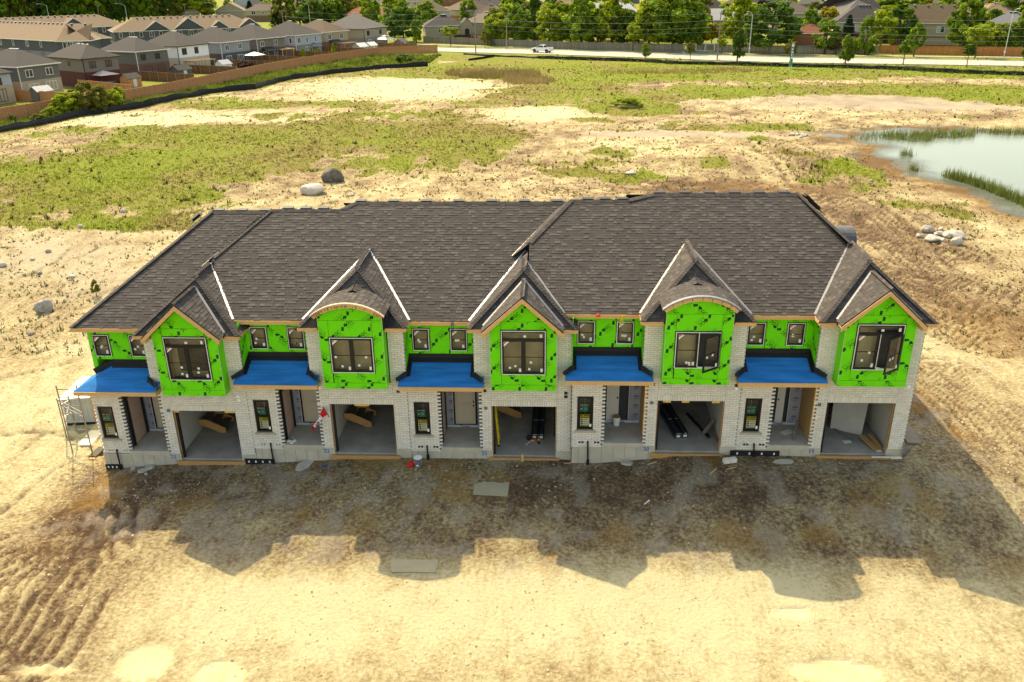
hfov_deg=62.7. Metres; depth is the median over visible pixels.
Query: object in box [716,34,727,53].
leafy tree
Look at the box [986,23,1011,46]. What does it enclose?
leafy tree
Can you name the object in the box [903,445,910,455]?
dark slab
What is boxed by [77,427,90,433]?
board
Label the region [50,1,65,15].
columnar tree
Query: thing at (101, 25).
terrace
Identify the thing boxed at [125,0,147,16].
leafy tree
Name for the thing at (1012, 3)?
leafy tree
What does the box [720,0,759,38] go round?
leafy tree
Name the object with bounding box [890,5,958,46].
house
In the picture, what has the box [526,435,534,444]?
power tool
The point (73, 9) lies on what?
leafy tree
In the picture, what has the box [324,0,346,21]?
leafy tree
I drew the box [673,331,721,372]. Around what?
window
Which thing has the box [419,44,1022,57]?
footpath
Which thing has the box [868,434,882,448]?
loose board
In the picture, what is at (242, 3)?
house
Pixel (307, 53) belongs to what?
garden fence
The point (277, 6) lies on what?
leafy tree
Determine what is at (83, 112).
silt fence
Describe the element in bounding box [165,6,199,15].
house
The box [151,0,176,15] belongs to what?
leafy tree
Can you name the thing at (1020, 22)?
leafy tree
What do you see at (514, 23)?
leafy tree
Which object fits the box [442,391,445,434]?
side door
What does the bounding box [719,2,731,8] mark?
columnar tree
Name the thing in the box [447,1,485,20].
house
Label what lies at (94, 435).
board
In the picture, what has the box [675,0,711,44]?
leafy tree
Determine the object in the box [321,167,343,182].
boulder
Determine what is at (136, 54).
grey house
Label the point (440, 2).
columnar tree
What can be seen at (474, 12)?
utility pole
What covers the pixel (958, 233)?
boulder
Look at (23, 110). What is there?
cedar fence
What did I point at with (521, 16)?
leafy tree
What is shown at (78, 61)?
grey house
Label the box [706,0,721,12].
distant house
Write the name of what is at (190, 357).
window
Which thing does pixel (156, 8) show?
leafy tree
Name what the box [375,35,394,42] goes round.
gazebo
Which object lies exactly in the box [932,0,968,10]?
distant house
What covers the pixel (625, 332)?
window
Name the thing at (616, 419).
paint bucket
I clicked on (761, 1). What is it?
leafy tree
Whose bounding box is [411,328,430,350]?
window
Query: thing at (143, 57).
window
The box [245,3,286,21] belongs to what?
house
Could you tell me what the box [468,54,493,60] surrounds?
silt fence
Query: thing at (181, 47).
house
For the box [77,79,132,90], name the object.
garden fence
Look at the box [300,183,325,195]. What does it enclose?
boulder
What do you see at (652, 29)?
overhead wire
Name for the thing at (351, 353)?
window
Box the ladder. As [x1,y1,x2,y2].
[495,406,500,446]
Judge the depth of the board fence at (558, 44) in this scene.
238.21 m
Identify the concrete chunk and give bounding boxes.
[137,468,147,472]
[145,465,154,469]
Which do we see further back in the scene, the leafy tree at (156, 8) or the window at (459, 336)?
the leafy tree at (156, 8)
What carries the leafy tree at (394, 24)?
on the ground at (250, 546)
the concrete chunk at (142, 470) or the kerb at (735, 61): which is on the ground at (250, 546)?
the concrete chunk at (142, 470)
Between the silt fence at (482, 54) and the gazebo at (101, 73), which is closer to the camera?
the gazebo at (101, 73)
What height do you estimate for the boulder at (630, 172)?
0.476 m
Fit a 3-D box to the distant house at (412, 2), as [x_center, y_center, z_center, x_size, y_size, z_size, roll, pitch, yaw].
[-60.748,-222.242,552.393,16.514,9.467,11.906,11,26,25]
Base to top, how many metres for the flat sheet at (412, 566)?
0.040 m
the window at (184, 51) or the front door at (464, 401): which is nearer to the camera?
the front door at (464, 401)
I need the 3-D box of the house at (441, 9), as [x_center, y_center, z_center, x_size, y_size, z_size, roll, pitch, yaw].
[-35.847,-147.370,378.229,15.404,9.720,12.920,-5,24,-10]
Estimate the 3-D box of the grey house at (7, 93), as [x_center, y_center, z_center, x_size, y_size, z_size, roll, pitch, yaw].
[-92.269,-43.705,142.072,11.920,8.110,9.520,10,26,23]
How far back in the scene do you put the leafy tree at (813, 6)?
381.89 m
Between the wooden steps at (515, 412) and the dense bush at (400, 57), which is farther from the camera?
the dense bush at (400, 57)
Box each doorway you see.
[605,386,627,419]
[769,387,788,421]
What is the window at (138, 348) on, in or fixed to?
in the townhouse row
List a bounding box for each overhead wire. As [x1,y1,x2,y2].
[284,10,1008,20]
[285,16,1023,28]
[304,23,934,35]
[344,28,1023,41]
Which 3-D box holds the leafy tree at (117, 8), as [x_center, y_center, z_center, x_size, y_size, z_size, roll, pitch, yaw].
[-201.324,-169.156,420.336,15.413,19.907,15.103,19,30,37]
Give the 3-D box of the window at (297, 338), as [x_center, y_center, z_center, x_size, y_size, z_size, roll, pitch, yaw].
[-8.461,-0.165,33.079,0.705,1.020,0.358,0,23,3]
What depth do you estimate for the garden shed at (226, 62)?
189.97 m
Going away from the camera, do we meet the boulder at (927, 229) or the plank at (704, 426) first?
the plank at (704, 426)
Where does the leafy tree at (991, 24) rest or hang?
on the ground at (250, 546)
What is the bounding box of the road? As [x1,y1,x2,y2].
[421,47,1023,65]
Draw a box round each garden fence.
[14,90,85,100]
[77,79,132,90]
[131,70,193,81]
[173,64,236,73]
[217,59,279,67]
[253,55,302,60]
[292,51,334,56]
[323,47,366,51]
[361,42,416,47]
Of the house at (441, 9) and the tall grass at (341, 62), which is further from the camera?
the house at (441, 9)
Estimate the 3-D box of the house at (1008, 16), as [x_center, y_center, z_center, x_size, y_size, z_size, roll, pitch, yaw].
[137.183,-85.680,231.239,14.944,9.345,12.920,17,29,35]
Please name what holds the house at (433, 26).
on the ground at (250, 546)
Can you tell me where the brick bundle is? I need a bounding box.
[722,456,736,463]
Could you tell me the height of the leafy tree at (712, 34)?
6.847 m
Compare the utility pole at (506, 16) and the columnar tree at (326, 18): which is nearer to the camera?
the utility pole at (506, 16)
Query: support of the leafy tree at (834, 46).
on the ground at (250, 546)
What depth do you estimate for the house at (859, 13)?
245.79 m
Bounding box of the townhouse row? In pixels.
[69,190,938,469]
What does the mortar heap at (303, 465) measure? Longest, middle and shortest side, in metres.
0.987 x 0.514 x 0.071 m
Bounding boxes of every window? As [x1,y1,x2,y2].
[25,69,33,77]
[45,67,53,74]
[89,61,95,68]
[91,334,112,356]
[98,407,118,437]
[105,60,111,66]
[127,334,145,356]
[140,54,145,60]
[155,53,160,58]
[161,336,213,380]
[181,48,186,54]
[249,326,269,348]
[253,400,271,430]
[286,327,305,349]
[328,337,375,373]
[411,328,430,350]
[414,402,430,433]
[449,328,467,350]
[500,330,546,375]
[577,321,595,343]
[577,397,593,428]
[615,321,634,344]
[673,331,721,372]
[743,399,761,430]
[746,322,766,345]
[785,322,806,345]
[850,322,906,374]
[936,26,944,32]
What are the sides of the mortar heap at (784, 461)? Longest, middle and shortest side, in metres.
0.849 x 0.276 x 0.050 m
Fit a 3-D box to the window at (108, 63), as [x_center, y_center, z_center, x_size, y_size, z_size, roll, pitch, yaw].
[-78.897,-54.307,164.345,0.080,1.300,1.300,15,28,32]
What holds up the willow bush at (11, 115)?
on the ground at (250, 546)
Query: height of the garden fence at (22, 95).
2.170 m
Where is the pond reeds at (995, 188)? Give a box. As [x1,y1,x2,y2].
[847,124,1023,207]
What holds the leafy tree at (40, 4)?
on the ground at (250, 546)
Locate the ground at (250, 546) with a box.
[0,0,1023,681]
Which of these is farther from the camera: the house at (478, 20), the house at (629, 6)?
the house at (629, 6)
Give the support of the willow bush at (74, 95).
on the ground at (250, 546)
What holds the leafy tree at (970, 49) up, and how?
on the ground at (250, 546)
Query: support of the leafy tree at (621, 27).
on the ground at (250, 546)
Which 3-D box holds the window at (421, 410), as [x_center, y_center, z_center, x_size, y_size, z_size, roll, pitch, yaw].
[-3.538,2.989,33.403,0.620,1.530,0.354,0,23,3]
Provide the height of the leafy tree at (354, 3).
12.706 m
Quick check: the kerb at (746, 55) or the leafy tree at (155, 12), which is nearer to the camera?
the kerb at (746, 55)
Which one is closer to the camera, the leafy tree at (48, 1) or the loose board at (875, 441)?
the loose board at (875, 441)
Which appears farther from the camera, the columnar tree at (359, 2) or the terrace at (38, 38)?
the columnar tree at (359, 2)
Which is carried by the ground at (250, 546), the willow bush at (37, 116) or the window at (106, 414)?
the willow bush at (37, 116)
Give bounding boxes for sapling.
[90,279,100,296]
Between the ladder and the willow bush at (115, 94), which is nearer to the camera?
the ladder
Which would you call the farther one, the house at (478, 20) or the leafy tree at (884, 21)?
the house at (478, 20)
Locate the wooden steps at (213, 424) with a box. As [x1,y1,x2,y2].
[198,411,234,432]
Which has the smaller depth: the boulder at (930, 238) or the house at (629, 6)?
the boulder at (930, 238)
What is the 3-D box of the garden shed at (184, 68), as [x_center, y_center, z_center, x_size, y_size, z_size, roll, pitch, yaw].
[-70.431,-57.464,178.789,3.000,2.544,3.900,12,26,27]
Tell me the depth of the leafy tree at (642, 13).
226.69 m
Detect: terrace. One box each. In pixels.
[0,14,120,43]
[0,21,111,57]
[54,23,101,49]
[108,14,261,42]
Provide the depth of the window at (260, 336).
33.15 m
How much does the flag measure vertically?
1.103 m
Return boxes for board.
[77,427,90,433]
[77,430,99,445]
[88,446,103,456]
[793,420,797,439]
[827,424,854,441]
[859,435,879,450]
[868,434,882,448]
[871,456,901,458]
[904,427,921,443]
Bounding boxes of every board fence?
[423,36,684,51]
[715,44,878,53]
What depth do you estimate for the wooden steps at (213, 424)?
36.65 m
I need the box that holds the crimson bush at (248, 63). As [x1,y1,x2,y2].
[236,60,253,67]
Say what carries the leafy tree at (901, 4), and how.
on the ground at (250, 546)
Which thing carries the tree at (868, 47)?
on the ground at (250, 546)
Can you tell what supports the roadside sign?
on the ground at (250, 546)
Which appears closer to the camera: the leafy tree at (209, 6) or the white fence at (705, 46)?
the white fence at (705, 46)
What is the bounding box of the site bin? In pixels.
[58,376,96,425]
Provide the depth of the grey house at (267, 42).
212.95 m
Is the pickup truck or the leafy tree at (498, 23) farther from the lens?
the leafy tree at (498, 23)
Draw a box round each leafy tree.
[1,0,10,17]
[3,0,19,16]
[16,0,37,16]
[23,0,53,16]
[27,0,51,15]
[38,0,59,15]
[49,0,81,15]
[59,0,86,14]
[60,0,84,14]
[78,0,106,14]
[88,0,111,15]
[97,0,126,20]
[103,0,130,22]
[111,0,131,21]
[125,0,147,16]
[127,0,138,19]
[132,0,157,16]
[144,4,159,16]
[149,0,162,16]
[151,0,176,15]
[159,0,182,15]
[178,0,216,12]
[198,0,214,14]
[268,0,297,22]
[288,0,306,24]
[295,0,320,22]
[295,0,323,23]
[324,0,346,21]
[333,0,350,13]
[342,0,359,11]
[364,0,380,22]
[378,3,403,36]
[380,0,398,6]
[382,7,423,37]
[397,1,407,22]
[414,0,439,19]
[440,25,459,46]
[479,30,489,42]
[482,12,508,39]
[487,7,504,34]
[497,0,511,7]
[499,3,521,38]
[502,6,532,39]
[510,3,524,18]
[533,2,566,40]
[550,2,573,41]
[561,0,598,46]
[565,6,579,41]
[589,34,606,42]
[594,0,630,42]
[610,4,623,26]
[613,11,635,42]
[626,25,642,51]
[630,0,670,43]
[641,43,651,58]
[642,0,709,46]
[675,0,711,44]
[686,42,695,57]
[698,0,713,13]
[701,22,727,42]
[703,14,715,42]
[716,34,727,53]
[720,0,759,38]
[742,1,803,47]
[757,0,769,6]
[783,39,797,56]
[808,1,820,9]
[811,18,842,53]
[818,6,838,21]
[827,38,843,53]
[869,9,898,45]
[878,0,947,15]
[881,5,898,18]
[887,6,918,45]
[897,39,914,64]
[906,22,926,56]
[939,0,957,4]
[945,0,987,46]
[962,44,976,66]
[963,24,994,57]
[975,21,998,46]
[985,0,1018,7]
[986,8,1003,20]
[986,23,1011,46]
[993,0,1023,11]
[1002,22,1023,47]
[1011,10,1023,46]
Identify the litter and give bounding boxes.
[780,429,792,434]
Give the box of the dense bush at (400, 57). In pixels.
[395,54,414,61]
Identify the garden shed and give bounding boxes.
[28,85,53,101]
[118,72,141,86]
[169,64,191,73]
[215,59,232,66]
[352,42,367,47]
[366,41,377,47]
[395,38,408,43]
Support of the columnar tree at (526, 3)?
on the ground at (250, 546)
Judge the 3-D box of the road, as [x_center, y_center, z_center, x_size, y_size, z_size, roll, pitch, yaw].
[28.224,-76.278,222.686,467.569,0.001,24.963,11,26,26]
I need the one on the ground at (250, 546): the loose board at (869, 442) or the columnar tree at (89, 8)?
the columnar tree at (89, 8)
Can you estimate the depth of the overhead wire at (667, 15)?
201.40 m
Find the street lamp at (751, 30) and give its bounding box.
[747,11,752,54]
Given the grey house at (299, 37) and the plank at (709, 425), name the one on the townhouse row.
the plank at (709, 425)
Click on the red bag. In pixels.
(411, 463)
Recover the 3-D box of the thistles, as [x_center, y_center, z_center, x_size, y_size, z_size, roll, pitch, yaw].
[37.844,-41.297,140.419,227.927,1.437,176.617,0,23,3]
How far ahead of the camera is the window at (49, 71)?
151.80 m
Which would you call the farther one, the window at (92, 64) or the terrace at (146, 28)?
the terrace at (146, 28)
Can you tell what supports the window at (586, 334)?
in the townhouse row
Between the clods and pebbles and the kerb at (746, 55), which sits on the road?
the kerb at (746, 55)
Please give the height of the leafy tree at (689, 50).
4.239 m
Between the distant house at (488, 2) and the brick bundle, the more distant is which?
the distant house at (488, 2)
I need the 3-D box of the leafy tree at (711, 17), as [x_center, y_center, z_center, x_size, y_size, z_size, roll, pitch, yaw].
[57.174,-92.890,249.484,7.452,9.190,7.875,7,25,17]
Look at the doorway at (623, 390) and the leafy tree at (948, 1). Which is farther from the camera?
the leafy tree at (948, 1)
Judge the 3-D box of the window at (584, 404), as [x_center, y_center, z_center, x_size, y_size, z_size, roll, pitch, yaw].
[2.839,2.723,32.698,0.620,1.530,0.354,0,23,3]
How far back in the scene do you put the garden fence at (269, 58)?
206.67 m
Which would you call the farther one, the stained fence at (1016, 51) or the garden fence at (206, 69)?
the stained fence at (1016, 51)
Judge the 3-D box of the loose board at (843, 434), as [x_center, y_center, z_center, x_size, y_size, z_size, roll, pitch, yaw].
[13.358,3.727,34.151,0.070,0.045,1.540,-10,25,-20]
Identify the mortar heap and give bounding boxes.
[295,460,313,470]
[614,458,627,461]
[621,460,633,465]
[773,459,793,463]
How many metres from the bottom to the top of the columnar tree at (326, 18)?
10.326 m
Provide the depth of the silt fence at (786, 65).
185.62 m
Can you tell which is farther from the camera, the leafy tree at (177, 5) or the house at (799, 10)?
the leafy tree at (177, 5)
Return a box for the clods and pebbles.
[0,235,1023,681]
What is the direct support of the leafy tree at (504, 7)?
on the ground at (250, 546)
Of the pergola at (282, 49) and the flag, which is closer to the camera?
the flag
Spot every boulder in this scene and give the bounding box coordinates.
[34,299,53,312]
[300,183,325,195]
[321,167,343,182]
[626,170,635,174]
[921,225,934,233]
[924,234,940,241]
[933,231,943,235]
[942,231,951,237]
[950,229,965,238]
[951,237,962,244]
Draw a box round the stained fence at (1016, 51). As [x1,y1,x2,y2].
[878,45,1023,56]
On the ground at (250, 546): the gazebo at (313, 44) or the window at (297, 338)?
the gazebo at (313, 44)
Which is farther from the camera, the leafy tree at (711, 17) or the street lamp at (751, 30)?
the leafy tree at (711, 17)
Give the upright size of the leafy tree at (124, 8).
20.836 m
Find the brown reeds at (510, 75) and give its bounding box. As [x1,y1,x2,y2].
[444,65,767,83]
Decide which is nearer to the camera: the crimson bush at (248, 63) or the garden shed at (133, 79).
the garden shed at (133, 79)
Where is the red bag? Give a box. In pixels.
[407,460,414,466]
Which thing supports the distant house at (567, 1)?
on the ground at (250, 546)
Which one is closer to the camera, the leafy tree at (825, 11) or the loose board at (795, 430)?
the loose board at (795, 430)
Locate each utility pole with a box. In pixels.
[472,10,476,53]
[504,15,507,48]
[716,13,721,59]
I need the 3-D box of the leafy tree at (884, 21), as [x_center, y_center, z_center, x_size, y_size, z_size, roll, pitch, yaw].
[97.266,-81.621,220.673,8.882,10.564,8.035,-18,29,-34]
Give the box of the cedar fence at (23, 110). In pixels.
[0,45,437,119]
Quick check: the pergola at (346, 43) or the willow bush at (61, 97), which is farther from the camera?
the pergola at (346, 43)
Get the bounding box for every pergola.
[183,58,214,69]
[280,48,294,54]
[337,42,356,46]
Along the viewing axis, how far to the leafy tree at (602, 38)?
242.77 m
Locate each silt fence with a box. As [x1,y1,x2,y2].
[0,61,427,131]
[463,52,536,57]
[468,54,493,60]
[537,55,1023,75]
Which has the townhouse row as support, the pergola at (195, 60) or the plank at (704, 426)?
the plank at (704, 426)
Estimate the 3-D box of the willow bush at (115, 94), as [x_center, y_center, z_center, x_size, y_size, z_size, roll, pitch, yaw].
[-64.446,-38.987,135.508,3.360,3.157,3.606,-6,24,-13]
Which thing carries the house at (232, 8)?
on the ground at (250, 546)
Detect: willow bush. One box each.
[7,114,16,120]
[29,114,47,119]
[39,106,61,116]
[48,91,81,112]
[69,92,83,110]
[73,81,102,110]
[89,84,113,110]
[104,89,123,105]
[112,86,125,100]
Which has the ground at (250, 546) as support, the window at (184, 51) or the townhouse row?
the townhouse row
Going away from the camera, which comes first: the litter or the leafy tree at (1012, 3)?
the litter
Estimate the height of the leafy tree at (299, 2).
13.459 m
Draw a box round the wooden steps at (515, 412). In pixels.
[497,406,521,417]
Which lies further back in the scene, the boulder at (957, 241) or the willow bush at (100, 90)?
the willow bush at (100, 90)
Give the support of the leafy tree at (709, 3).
on the ground at (250, 546)
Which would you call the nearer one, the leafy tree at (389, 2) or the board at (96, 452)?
the board at (96, 452)
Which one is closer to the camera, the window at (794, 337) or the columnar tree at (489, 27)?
the window at (794, 337)
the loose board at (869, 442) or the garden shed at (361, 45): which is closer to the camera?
the loose board at (869, 442)
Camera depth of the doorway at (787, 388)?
33.87 m
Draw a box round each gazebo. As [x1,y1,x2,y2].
[93,70,119,82]
[245,52,265,60]
[310,42,322,51]
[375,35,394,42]
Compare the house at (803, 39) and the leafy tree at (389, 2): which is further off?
the leafy tree at (389, 2)
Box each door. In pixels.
[127,396,146,442]
[133,79,137,86]
[152,396,165,427]
[282,389,293,435]
[301,390,320,421]
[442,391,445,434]
[455,392,475,423]
[606,385,619,419]
[774,387,785,421]
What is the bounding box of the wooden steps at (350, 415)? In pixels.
[344,404,375,426]
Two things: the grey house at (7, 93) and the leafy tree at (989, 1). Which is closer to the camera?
the grey house at (7, 93)
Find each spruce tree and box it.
[245,0,251,8]
[269,1,283,26]
[839,14,857,41]
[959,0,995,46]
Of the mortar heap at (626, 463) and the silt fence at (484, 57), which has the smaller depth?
the mortar heap at (626, 463)
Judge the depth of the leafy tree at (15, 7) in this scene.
397.93 m
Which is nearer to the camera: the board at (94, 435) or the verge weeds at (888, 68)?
the board at (94, 435)
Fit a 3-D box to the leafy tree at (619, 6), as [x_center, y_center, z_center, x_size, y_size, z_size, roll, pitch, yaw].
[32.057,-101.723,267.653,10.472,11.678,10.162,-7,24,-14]
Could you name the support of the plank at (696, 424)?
on the townhouse row
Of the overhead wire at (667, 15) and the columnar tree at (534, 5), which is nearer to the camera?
the overhead wire at (667, 15)
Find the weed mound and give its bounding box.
[609,98,643,108]
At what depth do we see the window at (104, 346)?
33.59 m
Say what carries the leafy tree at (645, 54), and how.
on the ground at (250, 546)
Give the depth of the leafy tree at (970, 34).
196.96 m
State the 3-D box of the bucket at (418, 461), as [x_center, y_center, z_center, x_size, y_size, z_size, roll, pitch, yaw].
[-3.719,4.784,33.282,0.339,0.425,0.335,0,23,3]
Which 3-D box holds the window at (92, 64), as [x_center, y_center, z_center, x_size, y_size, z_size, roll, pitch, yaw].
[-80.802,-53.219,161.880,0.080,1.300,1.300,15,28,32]
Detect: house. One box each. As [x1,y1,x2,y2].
[0,48,63,91]
[0,68,16,103]
[45,43,120,86]
[101,37,169,73]
[148,31,210,67]
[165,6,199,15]
[190,26,251,65]
[215,2,245,17]
[232,24,286,59]
[233,0,260,8]
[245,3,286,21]
[268,21,322,55]
[303,19,349,47]
[332,13,387,47]
[343,7,390,21]
[406,0,432,5]
[415,2,450,16]
[422,14,480,37]
[442,0,462,5]
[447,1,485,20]
[468,11,488,37]
[473,4,498,15]
[474,0,504,5]
[555,0,572,3]
[582,2,636,12]
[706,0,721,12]
[708,9,746,37]
[761,1,808,28]
[792,22,827,45]
[797,0,823,7]
[816,0,881,19]
[831,4,891,42]
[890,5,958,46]
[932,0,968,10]
[965,3,1022,25]
[975,11,1023,46]
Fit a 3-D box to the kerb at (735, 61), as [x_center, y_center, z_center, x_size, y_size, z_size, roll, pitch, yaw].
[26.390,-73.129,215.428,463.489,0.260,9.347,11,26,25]
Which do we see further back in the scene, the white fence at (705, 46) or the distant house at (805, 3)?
the distant house at (805, 3)
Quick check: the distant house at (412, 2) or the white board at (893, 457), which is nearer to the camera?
the white board at (893, 457)
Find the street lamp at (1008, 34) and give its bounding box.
[1003,8,1020,58]
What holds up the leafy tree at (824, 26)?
on the ground at (250, 546)
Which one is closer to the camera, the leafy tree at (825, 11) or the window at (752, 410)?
the window at (752, 410)
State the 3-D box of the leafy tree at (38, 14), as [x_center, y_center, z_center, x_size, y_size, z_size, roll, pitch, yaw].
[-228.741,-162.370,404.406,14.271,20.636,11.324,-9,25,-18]
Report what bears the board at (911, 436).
on the ground at (250, 546)
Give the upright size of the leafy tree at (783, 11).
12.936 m
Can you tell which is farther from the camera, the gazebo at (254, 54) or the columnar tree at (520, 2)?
the columnar tree at (520, 2)
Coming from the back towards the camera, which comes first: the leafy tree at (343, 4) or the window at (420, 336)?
the leafy tree at (343, 4)
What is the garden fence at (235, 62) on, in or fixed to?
on the ground at (250, 546)
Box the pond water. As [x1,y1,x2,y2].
[828,129,1023,215]
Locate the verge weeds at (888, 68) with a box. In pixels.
[531,55,1022,75]
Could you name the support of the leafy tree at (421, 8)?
on the ground at (250, 546)
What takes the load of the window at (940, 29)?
in the house at (932, 19)
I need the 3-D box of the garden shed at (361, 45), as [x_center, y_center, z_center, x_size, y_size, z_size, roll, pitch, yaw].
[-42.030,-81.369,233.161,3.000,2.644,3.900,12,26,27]
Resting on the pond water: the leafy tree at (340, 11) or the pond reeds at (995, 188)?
the pond reeds at (995, 188)
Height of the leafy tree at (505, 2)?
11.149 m
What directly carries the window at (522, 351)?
in the townhouse row
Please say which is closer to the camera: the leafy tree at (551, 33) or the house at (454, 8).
the leafy tree at (551, 33)
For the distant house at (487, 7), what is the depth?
345.64 m
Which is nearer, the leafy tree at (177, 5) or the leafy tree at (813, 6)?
the leafy tree at (813, 6)
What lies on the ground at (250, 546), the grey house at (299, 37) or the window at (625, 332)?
the grey house at (299, 37)
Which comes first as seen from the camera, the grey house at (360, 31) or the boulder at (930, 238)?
the boulder at (930, 238)
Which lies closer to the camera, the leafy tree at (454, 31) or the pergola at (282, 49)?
the pergola at (282, 49)
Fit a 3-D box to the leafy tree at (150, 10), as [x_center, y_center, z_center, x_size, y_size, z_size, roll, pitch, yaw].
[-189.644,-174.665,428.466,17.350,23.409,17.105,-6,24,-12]
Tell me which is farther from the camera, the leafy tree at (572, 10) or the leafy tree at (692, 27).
the leafy tree at (572, 10)
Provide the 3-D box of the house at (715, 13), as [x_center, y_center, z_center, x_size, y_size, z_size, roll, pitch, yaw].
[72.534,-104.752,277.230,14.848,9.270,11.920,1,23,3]
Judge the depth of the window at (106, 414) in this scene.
34.14 m
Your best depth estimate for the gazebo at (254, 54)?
201.72 m
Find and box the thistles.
[0,53,1023,251]
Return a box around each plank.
[686,413,709,437]
[690,410,718,442]
[702,419,715,434]
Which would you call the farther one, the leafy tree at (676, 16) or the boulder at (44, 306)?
the leafy tree at (676, 16)
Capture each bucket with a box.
[414,455,421,467]
[613,414,620,425]
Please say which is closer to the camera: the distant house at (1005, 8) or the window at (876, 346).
the window at (876, 346)
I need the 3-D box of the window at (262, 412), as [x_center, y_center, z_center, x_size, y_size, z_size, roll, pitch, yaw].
[-9.931,2.925,33.683,0.620,1.530,0.354,0,23,3]
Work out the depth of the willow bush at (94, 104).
129.38 m
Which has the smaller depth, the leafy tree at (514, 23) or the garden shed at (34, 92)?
the garden shed at (34, 92)
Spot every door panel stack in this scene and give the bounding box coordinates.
[531,406,545,438]
[660,403,687,437]
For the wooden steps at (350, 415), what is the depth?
36.13 m
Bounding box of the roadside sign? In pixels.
[789,42,794,68]
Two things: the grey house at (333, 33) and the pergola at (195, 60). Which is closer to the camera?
the pergola at (195, 60)
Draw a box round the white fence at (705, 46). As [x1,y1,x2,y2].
[686,42,714,50]
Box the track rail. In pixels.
[554,407,555,435]
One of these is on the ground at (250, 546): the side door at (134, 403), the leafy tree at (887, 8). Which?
the leafy tree at (887, 8)
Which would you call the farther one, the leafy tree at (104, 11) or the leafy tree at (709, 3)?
the leafy tree at (104, 11)
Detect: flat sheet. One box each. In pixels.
[391,559,438,572]
[473,482,508,496]
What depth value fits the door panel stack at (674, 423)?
34.84 m
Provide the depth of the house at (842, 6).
314.25 m
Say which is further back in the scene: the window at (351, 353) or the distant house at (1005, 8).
the distant house at (1005, 8)
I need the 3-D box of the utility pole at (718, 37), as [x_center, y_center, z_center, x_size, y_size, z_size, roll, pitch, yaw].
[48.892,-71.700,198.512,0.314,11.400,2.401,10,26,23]
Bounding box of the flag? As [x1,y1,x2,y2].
[311,407,328,429]
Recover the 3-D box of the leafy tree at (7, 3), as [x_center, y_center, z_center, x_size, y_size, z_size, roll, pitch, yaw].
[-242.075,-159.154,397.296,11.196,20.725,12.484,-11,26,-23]
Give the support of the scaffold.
on the ground at (250, 546)
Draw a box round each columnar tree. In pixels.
[0,0,27,17]
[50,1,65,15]
[82,0,102,13]
[320,1,335,22]
[351,0,367,6]
[359,1,367,17]
[410,19,421,42]
[420,10,431,27]
[433,0,442,5]
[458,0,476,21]
[485,22,497,45]
[512,0,525,5]
[520,0,528,8]
[521,0,543,40]
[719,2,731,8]
[730,28,746,61]
[800,8,821,27]
[838,34,854,63]
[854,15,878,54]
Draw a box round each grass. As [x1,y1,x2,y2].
[0,52,440,125]
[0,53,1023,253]
[0,53,1023,254]
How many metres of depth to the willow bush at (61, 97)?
127.90 m
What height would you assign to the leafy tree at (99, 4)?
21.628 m
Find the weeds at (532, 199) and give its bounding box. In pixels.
[0,69,1023,355]
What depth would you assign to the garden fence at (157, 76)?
171.17 m
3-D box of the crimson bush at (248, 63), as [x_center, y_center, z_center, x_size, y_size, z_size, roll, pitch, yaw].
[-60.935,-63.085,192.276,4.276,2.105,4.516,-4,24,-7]
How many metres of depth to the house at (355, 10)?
376.87 m
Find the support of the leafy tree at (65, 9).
on the ground at (250, 546)
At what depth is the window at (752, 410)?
32.40 m
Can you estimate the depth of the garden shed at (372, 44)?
235.99 m
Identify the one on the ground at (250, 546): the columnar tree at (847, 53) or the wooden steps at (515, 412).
the columnar tree at (847, 53)
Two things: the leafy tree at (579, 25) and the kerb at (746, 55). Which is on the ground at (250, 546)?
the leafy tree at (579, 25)
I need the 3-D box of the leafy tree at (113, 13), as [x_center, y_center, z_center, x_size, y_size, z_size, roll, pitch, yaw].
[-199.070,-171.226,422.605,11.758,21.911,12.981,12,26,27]
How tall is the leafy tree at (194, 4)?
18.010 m
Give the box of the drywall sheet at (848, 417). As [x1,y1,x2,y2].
[830,402,867,434]
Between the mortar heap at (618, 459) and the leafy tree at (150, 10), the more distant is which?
the leafy tree at (150, 10)
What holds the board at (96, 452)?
on the ground at (250, 546)
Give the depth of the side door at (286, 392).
34.46 m
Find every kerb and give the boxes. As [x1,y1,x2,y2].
[438,51,1022,66]
[442,47,1023,60]
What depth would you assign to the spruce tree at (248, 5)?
468.76 m
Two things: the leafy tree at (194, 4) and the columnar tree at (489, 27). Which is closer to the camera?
the columnar tree at (489, 27)
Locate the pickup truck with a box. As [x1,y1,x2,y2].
[531,45,553,52]
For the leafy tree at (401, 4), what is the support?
on the ground at (250, 546)
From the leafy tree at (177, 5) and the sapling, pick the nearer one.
the sapling
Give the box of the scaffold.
[55,383,92,452]
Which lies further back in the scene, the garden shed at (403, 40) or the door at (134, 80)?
the garden shed at (403, 40)
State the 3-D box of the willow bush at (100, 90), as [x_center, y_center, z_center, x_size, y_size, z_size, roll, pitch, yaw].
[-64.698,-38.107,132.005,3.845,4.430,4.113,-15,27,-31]
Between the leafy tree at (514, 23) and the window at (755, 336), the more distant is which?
the leafy tree at (514, 23)
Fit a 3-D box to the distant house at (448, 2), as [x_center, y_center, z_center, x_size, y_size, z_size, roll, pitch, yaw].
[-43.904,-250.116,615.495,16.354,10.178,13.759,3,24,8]
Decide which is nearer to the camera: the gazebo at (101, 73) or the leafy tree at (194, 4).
the gazebo at (101, 73)
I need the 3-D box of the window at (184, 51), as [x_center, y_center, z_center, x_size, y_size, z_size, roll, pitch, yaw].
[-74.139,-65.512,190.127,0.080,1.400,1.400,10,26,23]

